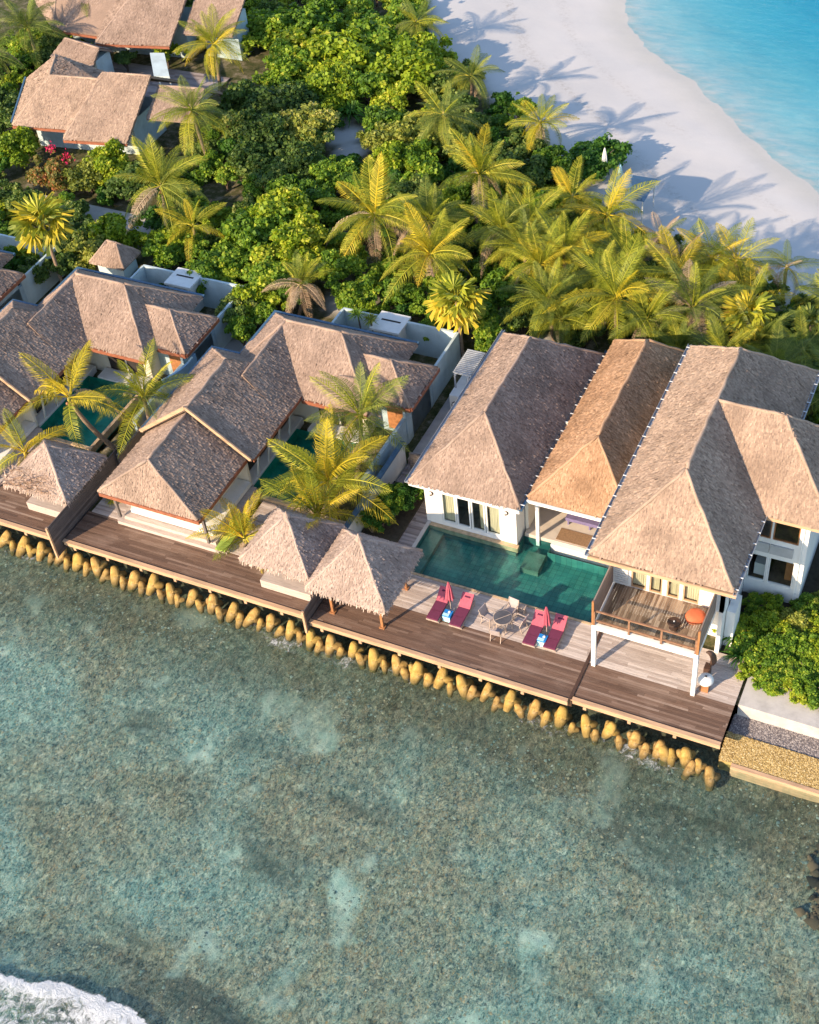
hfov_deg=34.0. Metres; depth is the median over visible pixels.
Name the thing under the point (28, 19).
coconut palm
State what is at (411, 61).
leafy tree
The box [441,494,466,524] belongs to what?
glass door
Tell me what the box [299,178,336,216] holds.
leafy tree
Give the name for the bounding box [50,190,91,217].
leafy shrub
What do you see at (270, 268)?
leafy tree
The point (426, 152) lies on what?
leafy tree
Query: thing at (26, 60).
leafy shrub
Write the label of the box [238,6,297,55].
leafy tree
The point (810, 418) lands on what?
leafy shrub
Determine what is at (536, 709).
tetrapod
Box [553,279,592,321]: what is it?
leafy shrub
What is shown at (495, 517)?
glass door
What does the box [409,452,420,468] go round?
screen wall
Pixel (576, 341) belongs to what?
leafy shrub
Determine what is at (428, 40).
leafy tree
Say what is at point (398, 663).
tetrapod
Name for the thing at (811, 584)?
planting bed
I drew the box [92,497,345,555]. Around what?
timber terrace
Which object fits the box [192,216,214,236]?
leafy shrub
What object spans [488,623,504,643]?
sling chair
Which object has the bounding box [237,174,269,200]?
leafy shrub
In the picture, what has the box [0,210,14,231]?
leafy shrub
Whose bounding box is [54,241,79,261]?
leafy shrub
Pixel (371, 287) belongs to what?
leafy shrub
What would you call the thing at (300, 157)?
leafy tree
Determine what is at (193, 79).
garden boardwalk
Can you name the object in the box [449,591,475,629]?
sun lounger
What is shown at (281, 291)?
leafy shrub
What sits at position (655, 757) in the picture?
tetrapod
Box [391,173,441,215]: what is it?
leafy tree
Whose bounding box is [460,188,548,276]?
coconut palm
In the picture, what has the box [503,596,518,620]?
sling chair
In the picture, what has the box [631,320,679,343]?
leafy shrub
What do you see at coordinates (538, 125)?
coconut palm
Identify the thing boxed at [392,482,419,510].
leafy shrub
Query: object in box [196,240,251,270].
leafy tree
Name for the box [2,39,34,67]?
leafy shrub
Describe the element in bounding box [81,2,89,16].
coconut palm
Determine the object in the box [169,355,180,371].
door
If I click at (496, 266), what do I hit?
leafy shrub
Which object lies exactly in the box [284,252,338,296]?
leafy tree
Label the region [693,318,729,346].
leafy shrub
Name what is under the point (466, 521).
glass door
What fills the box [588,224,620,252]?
leafy shrub
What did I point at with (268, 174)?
leafy tree
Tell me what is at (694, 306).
coconut palm
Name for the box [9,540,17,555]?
tetrapod
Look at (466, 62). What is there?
leafy shrub
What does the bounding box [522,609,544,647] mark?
sun lounger
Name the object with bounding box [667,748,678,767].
tetrapod
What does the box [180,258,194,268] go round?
leafy shrub
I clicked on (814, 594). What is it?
leafy shrub
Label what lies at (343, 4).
leafy shrub
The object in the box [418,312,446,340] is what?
leafy shrub
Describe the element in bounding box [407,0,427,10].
leafy shrub
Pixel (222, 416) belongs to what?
courtyard villa
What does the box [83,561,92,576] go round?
tetrapod
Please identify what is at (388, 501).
leafy shrub
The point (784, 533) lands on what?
window
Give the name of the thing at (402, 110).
leafy shrub
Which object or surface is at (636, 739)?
tetrapod
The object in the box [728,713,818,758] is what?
grey gravel
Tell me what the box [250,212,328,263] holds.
leafy tree
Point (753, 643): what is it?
leafy shrub
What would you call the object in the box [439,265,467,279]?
leafy shrub
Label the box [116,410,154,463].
boundary wall
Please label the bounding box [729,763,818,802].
toe kerb
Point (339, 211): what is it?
leafy shrub
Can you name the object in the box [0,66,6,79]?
leafy shrub
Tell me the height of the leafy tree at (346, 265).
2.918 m
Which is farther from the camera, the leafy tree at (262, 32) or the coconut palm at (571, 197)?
the leafy tree at (262, 32)
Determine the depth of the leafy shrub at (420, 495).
73.13 m
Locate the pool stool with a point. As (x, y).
(522, 607)
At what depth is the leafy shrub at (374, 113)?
100.47 m
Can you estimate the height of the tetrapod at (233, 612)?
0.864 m
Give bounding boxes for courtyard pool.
[40,376,144,451]
[253,429,357,512]
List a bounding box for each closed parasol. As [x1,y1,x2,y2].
[445,582,454,612]
[542,606,550,635]
[602,148,607,176]
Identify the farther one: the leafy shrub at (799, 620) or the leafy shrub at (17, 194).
the leafy shrub at (17, 194)
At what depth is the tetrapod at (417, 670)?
66.95 m
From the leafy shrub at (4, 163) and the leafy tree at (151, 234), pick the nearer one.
the leafy tree at (151, 234)
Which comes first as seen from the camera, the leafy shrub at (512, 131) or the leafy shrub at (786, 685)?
the leafy shrub at (786, 685)
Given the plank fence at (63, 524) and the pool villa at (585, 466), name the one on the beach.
the pool villa at (585, 466)
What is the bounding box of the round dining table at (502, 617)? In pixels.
[493,610,511,631]
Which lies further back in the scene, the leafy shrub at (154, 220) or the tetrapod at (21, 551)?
the leafy shrub at (154, 220)
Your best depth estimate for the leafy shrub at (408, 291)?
84.57 m
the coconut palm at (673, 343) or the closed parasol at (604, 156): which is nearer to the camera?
the coconut palm at (673, 343)
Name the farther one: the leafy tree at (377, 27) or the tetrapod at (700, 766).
the leafy tree at (377, 27)
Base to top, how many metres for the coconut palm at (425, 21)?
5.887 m
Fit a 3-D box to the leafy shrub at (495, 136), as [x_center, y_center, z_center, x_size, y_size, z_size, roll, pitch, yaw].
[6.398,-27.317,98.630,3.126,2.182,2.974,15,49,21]
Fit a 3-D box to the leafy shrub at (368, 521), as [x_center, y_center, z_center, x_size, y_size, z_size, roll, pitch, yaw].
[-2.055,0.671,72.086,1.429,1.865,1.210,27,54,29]
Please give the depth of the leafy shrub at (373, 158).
96.31 m
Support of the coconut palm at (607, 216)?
on the beach
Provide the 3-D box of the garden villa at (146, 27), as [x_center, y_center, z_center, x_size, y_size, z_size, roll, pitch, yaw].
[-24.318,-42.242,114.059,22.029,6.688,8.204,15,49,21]
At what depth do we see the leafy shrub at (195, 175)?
99.49 m
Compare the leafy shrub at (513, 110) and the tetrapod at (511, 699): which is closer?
the tetrapod at (511, 699)
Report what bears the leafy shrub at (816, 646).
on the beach
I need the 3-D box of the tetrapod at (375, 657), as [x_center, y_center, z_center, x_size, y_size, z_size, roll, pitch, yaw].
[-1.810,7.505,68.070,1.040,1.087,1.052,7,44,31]
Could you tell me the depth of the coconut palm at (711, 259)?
83.25 m
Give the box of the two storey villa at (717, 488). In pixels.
[584,345,818,695]
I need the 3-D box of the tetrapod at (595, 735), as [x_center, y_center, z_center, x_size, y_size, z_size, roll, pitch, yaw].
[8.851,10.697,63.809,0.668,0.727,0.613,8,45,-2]
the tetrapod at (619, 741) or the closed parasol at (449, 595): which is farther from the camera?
the closed parasol at (449, 595)
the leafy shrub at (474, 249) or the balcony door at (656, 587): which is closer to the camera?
the balcony door at (656, 587)
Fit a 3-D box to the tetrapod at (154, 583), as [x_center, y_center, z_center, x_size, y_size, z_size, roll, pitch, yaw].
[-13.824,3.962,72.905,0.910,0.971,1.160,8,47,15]
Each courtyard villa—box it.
[0,250,25,308]
[0,267,219,485]
[97,310,439,551]
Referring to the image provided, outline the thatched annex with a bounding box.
[50,37,114,71]
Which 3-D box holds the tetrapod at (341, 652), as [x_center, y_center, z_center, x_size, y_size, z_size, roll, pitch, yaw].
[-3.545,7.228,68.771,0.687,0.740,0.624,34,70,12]
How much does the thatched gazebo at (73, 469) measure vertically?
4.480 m
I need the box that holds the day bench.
[565,513,599,529]
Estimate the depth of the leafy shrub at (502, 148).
96.03 m
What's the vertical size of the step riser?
0.560 m
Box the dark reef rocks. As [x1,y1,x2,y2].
[793,843,818,930]
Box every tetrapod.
[0,530,14,547]
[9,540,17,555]
[16,535,34,558]
[26,544,36,559]
[36,541,51,561]
[47,552,54,565]
[54,548,71,566]
[63,557,72,572]
[72,552,89,571]
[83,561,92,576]
[90,556,107,578]
[99,568,110,583]
[110,565,126,587]
[119,576,128,591]
[127,570,146,591]
[138,581,146,596]
[146,573,164,595]
[156,588,166,603]
[166,582,181,604]
[174,593,184,607]
[186,588,202,607]
[195,599,206,613]
[205,593,222,614]
[215,606,227,623]
[225,601,243,622]
[235,612,244,628]
[242,607,262,627]
[256,618,265,631]
[266,613,280,631]
[274,625,285,638]
[285,619,301,640]
[296,630,305,646]
[306,628,321,651]
[314,640,324,655]
[325,634,342,657]
[336,646,347,659]
[348,641,363,660]
[355,652,367,669]
[368,647,386,672]
[379,659,389,674]
[392,654,407,676]
[400,667,409,682]
[408,661,427,685]
[423,672,434,688]
[433,667,453,689]
[446,681,456,697]
[455,674,473,699]
[466,685,480,701]
[479,682,495,702]
[491,696,503,712]
[503,689,521,712]
[513,703,526,718]
[527,699,544,721]
[540,710,552,728]
[552,705,572,729]
[567,722,579,735]
[580,714,597,737]
[590,729,600,744]
[601,720,619,739]
[614,734,626,751]
[627,730,645,751]
[638,742,652,760]
[651,739,668,761]
[659,745,675,766]
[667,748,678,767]
[675,747,695,768]
[681,760,695,780]
[695,758,706,775]
[702,766,720,791]
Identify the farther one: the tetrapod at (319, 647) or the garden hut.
the garden hut
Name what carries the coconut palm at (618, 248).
on the beach
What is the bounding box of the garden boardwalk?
[112,60,229,105]
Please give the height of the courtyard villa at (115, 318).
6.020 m
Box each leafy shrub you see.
[0,30,20,45]
[0,41,8,59]
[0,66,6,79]
[0,69,33,88]
[0,82,19,93]
[0,87,18,109]
[0,107,15,133]
[0,152,17,178]
[0,178,22,208]
[0,193,18,219]
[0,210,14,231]
[0,227,18,248]
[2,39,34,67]
[3,244,39,260]
[3,246,30,270]
[5,186,42,209]
[8,53,39,73]
[17,255,51,283]
[19,29,44,42]
[48,251,82,275]
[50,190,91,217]
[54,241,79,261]
[57,156,105,193]
[57,216,95,242]
[63,198,89,222]
[95,186,122,205]
[113,50,137,71]
[131,205,169,231]
[152,41,189,68]
[156,180,203,212]
[159,209,200,232]
[166,163,211,186]
[178,227,209,261]
[179,195,231,228]
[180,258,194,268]
[183,138,221,159]
[184,200,211,223]
[185,0,193,6]
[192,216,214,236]
[196,149,224,177]
[201,122,223,140]
[203,226,234,251]
[213,162,239,191]
[214,293,258,323]
[216,135,246,156]
[217,262,247,283]
[224,207,244,221]
[224,315,256,346]
[232,192,264,213]
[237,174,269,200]
[243,0,268,10]
[250,301,278,324]
[254,0,284,10]
[275,276,309,313]
[277,0,291,12]
[278,76,310,88]
[310,227,351,249]
[320,199,353,227]
[323,120,345,130]
[323,274,348,296]
[331,281,369,310]
[333,0,346,8]
[335,164,372,201]
[336,153,373,166]
[338,14,359,29]
[339,0,373,20]
[342,240,369,259]
[346,216,391,242]
[347,274,383,308]
[354,186,399,212]
[354,297,389,314]
[358,7,379,19]
[358,155,393,193]
[360,510,381,532]
[362,104,404,131]
[365,499,394,532]
[367,256,407,281]
[369,80,414,110]
[373,244,409,262]
[376,198,406,223]
[376,482,402,499]
[379,167,401,192]
[379,493,404,515]
[380,0,410,9]
[380,278,425,305]
[383,12,402,18]
[387,0,425,15]
[390,302,411,317]
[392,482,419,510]
[396,258,437,294]
[397,107,426,117]
[400,12,436,31]
[404,475,423,499]
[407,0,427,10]
[408,294,432,318]
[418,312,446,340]
[420,92,443,114]
[422,268,462,298]
[425,87,478,126]
[425,240,469,269]
[427,71,469,95]
[432,137,480,163]
[435,209,472,239]
[438,298,465,331]
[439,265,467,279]
[440,154,485,182]
[440,174,461,189]
[446,58,485,84]
[446,66,467,87]
[446,106,491,137]
[446,227,490,255]
[463,250,500,285]
[472,198,511,230]
[474,335,496,352]
[476,126,514,148]
[480,113,512,137]
[480,140,514,167]
[482,90,532,114]
[491,226,522,253]
[493,261,533,287]
[498,299,547,334]
[499,124,537,147]
[500,188,526,202]
[505,254,545,277]
[507,92,536,121]
[508,131,548,160]
[519,189,566,219]
[528,160,554,184]
[530,176,579,204]
[543,205,590,234]
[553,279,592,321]
[561,260,603,292]
[563,317,605,348]
[565,234,597,254]
[568,150,606,181]
[569,132,632,183]
[583,197,612,219]
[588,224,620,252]
[588,296,627,327]
[593,253,643,288]
[610,227,652,258]
[610,288,652,312]
[618,255,666,293]
[619,310,659,338]
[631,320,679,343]
[643,300,675,328]
[650,232,687,257]
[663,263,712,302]
[682,276,734,316]
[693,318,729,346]
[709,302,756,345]
[712,622,748,638]
[714,258,755,291]
[729,630,766,666]
[735,663,757,681]
[739,609,779,635]
[740,610,753,626]
[741,591,767,613]
[744,652,784,675]
[745,667,781,691]
[746,275,790,306]
[758,592,784,612]
[758,627,798,661]
[759,671,790,696]
[761,652,797,681]
[763,314,808,348]
[768,610,791,633]
[771,677,803,695]
[777,292,818,330]
[777,607,815,633]
[784,627,818,660]
[785,288,816,308]
[785,650,818,684]
[788,592,818,614]
[788,687,807,706]
[790,675,818,697]
[807,414,818,424]
[807,610,818,636]
[807,637,818,661]
[807,692,818,710]
[809,590,818,608]
[812,404,818,423]
[813,653,818,665]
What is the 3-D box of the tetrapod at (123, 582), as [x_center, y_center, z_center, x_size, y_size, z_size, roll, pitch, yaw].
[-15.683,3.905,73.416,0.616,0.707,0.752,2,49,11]
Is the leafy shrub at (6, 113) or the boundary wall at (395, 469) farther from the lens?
the leafy shrub at (6, 113)
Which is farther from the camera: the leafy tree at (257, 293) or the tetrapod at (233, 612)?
the leafy tree at (257, 293)
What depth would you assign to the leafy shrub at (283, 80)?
106.13 m
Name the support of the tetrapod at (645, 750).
on the sea water
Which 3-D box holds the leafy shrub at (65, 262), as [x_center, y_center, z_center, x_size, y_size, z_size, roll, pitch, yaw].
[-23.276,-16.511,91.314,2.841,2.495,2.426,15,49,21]
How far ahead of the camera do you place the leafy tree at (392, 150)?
95.97 m
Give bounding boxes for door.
[34,395,46,412]
[58,369,70,387]
[108,356,126,370]
[126,360,145,376]
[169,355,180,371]
[247,460,256,470]
[319,408,338,424]
[340,413,358,427]
[387,408,402,428]
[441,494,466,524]
[455,498,479,528]
[470,502,490,532]
[485,506,501,536]
[631,571,646,589]
[649,576,662,593]
[667,581,679,598]
[683,585,699,603]
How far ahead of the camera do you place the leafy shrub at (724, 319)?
79.95 m
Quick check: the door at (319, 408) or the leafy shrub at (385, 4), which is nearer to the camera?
the door at (319, 408)
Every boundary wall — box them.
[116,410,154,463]
[348,446,406,532]
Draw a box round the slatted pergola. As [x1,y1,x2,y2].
[449,349,485,408]
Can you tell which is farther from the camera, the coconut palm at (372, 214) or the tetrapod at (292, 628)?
the coconut palm at (372, 214)
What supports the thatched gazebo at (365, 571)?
on the timber deck at (511, 660)
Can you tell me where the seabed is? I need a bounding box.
[0,528,818,1023]
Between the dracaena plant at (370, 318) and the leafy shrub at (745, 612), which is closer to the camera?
the leafy shrub at (745, 612)
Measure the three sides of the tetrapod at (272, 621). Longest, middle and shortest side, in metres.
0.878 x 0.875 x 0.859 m
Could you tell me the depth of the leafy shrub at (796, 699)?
62.31 m
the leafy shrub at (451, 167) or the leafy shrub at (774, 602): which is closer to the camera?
the leafy shrub at (774, 602)
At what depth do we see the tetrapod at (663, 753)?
62.50 m
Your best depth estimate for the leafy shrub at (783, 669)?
63.26 m
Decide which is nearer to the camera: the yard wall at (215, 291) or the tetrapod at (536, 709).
the tetrapod at (536, 709)
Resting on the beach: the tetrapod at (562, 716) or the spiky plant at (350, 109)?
the spiky plant at (350, 109)
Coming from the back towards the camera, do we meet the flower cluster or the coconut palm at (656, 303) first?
the flower cluster
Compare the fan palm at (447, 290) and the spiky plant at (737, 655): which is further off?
the fan palm at (447, 290)
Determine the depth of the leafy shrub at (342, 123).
103.54 m
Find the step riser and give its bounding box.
[568,631,602,706]
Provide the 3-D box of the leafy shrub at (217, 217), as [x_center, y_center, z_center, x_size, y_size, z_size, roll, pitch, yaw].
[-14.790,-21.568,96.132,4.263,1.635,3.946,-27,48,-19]
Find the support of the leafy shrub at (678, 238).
on the beach
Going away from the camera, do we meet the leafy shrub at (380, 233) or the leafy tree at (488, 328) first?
the leafy tree at (488, 328)
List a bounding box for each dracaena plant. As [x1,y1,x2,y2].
[347,306,367,328]
[363,313,378,331]
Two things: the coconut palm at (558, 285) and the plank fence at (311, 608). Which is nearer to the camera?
the plank fence at (311, 608)
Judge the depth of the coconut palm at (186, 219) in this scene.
90.17 m
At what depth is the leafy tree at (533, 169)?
93.01 m
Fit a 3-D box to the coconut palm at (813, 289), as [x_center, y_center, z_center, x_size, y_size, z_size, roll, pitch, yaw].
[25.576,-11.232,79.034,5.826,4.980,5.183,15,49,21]
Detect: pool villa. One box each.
[404,330,606,552]
[525,339,684,568]
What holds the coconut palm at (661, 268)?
on the beach
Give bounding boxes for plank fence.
[45,446,119,557]
[301,593,324,633]
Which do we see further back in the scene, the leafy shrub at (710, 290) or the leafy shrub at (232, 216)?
the leafy shrub at (232, 216)
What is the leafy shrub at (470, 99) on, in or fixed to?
on the beach
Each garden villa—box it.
[10,54,222,154]
[36,0,251,60]
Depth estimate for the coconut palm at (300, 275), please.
84.37 m
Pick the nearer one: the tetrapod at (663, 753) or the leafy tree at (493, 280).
the tetrapod at (663, 753)
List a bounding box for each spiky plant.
[335,98,365,124]
[713,624,749,647]
[721,644,752,670]
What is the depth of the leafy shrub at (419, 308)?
83.47 m
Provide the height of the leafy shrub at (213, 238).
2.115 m
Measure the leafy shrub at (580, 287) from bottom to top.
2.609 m
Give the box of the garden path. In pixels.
[44,195,153,233]
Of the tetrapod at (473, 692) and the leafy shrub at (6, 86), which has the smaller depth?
the tetrapod at (473, 692)
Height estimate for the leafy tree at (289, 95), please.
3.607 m
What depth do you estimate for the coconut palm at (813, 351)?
72.61 m
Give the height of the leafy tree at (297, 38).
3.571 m
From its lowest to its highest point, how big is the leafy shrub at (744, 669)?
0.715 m
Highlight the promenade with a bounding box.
[737,676,818,738]
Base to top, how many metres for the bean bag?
0.420 m
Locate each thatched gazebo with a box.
[3,438,107,516]
[238,505,346,600]
[304,528,424,629]
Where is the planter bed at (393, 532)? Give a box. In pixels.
[361,481,424,542]
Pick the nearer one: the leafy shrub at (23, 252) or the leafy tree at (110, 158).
the leafy shrub at (23, 252)
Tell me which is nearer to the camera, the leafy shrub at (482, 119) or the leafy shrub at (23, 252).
the leafy shrub at (23, 252)
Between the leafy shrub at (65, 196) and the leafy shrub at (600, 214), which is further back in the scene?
the leafy shrub at (65, 196)
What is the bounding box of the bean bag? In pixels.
[685,608,705,624]
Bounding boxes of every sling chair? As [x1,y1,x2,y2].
[478,603,495,627]
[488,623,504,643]
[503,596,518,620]
[511,613,528,633]
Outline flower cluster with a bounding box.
[45,140,74,163]
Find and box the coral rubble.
[0,551,818,1023]
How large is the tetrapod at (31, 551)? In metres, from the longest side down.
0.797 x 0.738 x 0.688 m
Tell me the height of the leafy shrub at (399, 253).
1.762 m
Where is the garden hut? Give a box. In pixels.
[89,239,140,277]
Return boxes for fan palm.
[8,191,76,282]
[423,270,491,358]
[719,289,777,342]
[789,302,818,347]
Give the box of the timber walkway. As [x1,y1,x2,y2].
[396,363,479,546]
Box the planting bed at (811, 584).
[720,406,818,655]
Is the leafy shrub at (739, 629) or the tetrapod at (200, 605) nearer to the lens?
the leafy shrub at (739, 629)
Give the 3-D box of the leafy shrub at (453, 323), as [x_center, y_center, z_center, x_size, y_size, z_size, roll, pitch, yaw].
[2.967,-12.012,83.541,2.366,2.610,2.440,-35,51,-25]
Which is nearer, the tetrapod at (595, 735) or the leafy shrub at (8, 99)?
the tetrapod at (595, 735)
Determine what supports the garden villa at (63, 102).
on the beach
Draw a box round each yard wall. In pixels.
[0,234,64,309]
[130,264,249,430]
[332,307,460,492]
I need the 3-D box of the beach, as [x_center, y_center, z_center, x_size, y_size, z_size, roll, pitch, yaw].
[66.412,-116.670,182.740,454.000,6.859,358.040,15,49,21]
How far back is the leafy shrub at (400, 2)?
114.69 m
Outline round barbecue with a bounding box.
[697,673,713,692]
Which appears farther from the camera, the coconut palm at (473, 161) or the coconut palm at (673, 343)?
the coconut palm at (473, 161)
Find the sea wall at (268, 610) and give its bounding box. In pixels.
[0,525,723,753]
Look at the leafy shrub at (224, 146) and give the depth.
100.08 m
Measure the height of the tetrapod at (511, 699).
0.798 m
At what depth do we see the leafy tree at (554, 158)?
93.94 m
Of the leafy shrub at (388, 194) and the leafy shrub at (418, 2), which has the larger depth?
the leafy shrub at (418, 2)
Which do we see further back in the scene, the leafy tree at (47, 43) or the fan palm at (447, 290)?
the leafy tree at (47, 43)
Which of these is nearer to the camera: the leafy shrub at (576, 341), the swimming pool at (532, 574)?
the swimming pool at (532, 574)
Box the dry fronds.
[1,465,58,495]
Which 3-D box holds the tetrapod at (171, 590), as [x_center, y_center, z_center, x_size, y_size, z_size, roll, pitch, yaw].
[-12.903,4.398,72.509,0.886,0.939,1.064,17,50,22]
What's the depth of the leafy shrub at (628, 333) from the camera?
82.06 m
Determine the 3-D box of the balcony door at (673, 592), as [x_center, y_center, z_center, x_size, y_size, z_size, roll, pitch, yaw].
[12.663,2.979,63.330,0.580,1.890,1.270,15,49,21]
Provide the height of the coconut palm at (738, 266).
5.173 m
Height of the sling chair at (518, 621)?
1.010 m
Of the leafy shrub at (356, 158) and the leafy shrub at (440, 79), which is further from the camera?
the leafy shrub at (440, 79)
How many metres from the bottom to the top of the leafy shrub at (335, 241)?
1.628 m
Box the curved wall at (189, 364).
[162,353,197,393]
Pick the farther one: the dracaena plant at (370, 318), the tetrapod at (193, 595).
the dracaena plant at (370, 318)
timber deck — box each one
[0,484,55,539]
[62,511,308,617]
[309,574,598,704]
[571,623,743,748]
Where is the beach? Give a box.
[0,0,818,704]
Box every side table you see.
[442,609,452,621]
[537,634,547,646]
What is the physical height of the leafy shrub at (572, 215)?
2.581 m
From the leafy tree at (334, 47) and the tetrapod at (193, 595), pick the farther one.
the leafy tree at (334, 47)
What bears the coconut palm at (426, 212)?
on the beach
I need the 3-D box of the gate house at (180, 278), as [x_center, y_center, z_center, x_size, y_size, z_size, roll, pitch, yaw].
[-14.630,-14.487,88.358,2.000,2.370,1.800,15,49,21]
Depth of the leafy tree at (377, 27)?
110.14 m
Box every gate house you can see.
[164,267,203,312]
[369,311,410,338]
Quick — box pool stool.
[516,603,526,613]
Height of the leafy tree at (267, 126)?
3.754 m
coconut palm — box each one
[0,0,68,67]
[0,24,26,82]
[0,409,73,473]
[15,339,139,450]
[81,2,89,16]
[89,338,194,456]
[114,135,211,236]
[149,75,234,157]
[155,199,226,259]
[173,3,247,95]
[185,489,266,571]
[255,402,397,524]
[260,462,383,533]
[263,250,332,317]
[304,361,410,480]
[316,151,419,269]
[379,201,472,304]
[381,173,475,255]
[395,0,449,45]
[408,81,484,162]
[430,45,504,108]
[434,122,535,222]
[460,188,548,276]
[481,208,566,292]
[490,182,571,268]
[495,256,593,342]
[500,218,582,301]
[505,94,579,152]
[524,207,616,289]
[526,282,597,346]
[536,154,608,233]
[542,231,678,342]
[561,236,643,317]
[562,166,659,256]
[581,215,667,282]
[607,273,689,344]
[633,224,727,321]
[637,212,686,260]
[637,257,753,346]
[644,220,716,281]
[651,316,726,349]
[674,307,765,351]
[676,217,752,288]
[686,217,791,294]
[704,257,800,319]
[719,299,803,362]
[745,320,818,404]
[749,240,818,296]
[749,305,818,367]
[793,268,818,310]
[799,272,818,326]
[806,342,818,415]
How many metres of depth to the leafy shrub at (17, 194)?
97.23 m
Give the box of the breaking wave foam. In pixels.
[0,973,146,1023]
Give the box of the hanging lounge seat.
[703,650,716,673]
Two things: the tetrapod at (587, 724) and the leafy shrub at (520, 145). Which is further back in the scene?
the leafy shrub at (520, 145)
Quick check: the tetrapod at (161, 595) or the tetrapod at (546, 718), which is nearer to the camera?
the tetrapod at (546, 718)
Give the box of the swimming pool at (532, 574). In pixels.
[411,520,607,625]
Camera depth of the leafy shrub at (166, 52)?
112.46 m
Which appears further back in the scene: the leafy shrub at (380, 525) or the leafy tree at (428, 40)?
the leafy tree at (428, 40)
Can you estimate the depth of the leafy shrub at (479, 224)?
90.08 m
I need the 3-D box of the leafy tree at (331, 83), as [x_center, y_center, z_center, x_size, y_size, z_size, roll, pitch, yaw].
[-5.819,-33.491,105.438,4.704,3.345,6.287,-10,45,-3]
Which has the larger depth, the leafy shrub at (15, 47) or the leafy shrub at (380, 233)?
the leafy shrub at (15, 47)
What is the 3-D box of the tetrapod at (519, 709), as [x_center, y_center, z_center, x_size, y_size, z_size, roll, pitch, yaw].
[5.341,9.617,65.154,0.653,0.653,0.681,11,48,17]
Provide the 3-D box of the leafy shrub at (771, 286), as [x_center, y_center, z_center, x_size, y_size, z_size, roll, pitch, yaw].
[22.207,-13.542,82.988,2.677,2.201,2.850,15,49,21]
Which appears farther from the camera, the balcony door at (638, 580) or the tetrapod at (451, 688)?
the tetrapod at (451, 688)
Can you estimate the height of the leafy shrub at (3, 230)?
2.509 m
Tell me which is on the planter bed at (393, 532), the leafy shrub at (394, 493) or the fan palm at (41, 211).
the leafy shrub at (394, 493)
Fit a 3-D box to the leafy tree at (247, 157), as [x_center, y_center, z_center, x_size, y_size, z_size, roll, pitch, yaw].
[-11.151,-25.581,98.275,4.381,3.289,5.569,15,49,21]
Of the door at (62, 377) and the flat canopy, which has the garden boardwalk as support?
the flat canopy
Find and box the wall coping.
[344,440,404,528]
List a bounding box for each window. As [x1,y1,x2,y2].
[746,553,771,580]
[760,520,772,537]
[766,557,794,588]
[773,522,800,544]
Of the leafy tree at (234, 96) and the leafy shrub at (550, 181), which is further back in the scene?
the leafy tree at (234, 96)
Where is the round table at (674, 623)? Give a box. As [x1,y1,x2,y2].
[667,617,680,630]
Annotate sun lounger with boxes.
[215,522,241,553]
[426,585,448,622]
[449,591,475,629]
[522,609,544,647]
[542,613,568,651]
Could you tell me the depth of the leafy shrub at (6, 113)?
105.85 m
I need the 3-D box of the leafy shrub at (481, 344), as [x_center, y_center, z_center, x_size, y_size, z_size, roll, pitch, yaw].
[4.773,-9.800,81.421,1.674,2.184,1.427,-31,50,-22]
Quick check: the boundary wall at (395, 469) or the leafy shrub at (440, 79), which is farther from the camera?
the leafy shrub at (440, 79)
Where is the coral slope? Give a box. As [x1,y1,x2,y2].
[718,740,817,783]
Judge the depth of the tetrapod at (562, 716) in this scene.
64.48 m
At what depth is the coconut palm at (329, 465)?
71.51 m
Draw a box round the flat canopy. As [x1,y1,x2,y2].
[150,53,171,84]
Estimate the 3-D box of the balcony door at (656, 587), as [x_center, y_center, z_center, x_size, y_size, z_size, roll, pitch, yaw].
[11.909,2.775,63.625,0.610,1.890,1.270,15,49,21]
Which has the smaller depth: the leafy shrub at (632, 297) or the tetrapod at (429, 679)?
the tetrapod at (429, 679)
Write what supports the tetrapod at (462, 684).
on the sea water
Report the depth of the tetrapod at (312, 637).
69.20 m
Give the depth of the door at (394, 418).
77.69 m
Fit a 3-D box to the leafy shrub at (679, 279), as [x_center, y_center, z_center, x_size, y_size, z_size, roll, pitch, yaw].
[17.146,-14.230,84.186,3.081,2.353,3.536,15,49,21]
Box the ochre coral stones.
[719,731,818,789]
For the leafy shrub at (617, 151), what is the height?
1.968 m
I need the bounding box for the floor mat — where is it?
[556,528,592,546]
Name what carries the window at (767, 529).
in the two storey villa at (717, 488)
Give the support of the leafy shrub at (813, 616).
on the beach
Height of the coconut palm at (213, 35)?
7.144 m
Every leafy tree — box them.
[0,125,40,168]
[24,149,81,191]
[31,32,74,65]
[63,228,103,270]
[82,137,130,185]
[85,212,146,248]
[102,160,162,201]
[139,226,192,246]
[141,232,183,269]
[187,250,223,293]
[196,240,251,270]
[212,109,256,141]
[212,203,292,262]
[214,74,270,118]
[225,138,285,182]
[230,275,290,316]
[231,255,294,292]
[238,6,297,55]
[240,106,298,157]
[243,80,324,118]
[243,186,321,236]
[250,163,295,192]
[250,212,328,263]
[251,37,321,87]
[265,174,306,192]
[269,26,345,69]
[270,139,323,179]
[272,0,348,36]
[279,101,340,141]
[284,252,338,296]
[297,25,391,79]
[299,123,334,154]
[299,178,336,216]
[303,60,359,114]
[308,154,354,197]
[320,249,368,282]
[346,4,415,56]
[346,70,388,106]
[355,121,394,150]
[363,35,451,95]
[363,139,419,174]
[372,111,441,152]
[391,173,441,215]
[399,135,439,171]
[399,155,444,187]
[410,31,458,62]
[428,186,480,228]
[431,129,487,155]
[454,288,498,319]
[455,181,502,220]
[468,309,515,339]
[479,266,533,307]
[495,151,554,194]
[532,144,577,184]
[796,358,818,403]

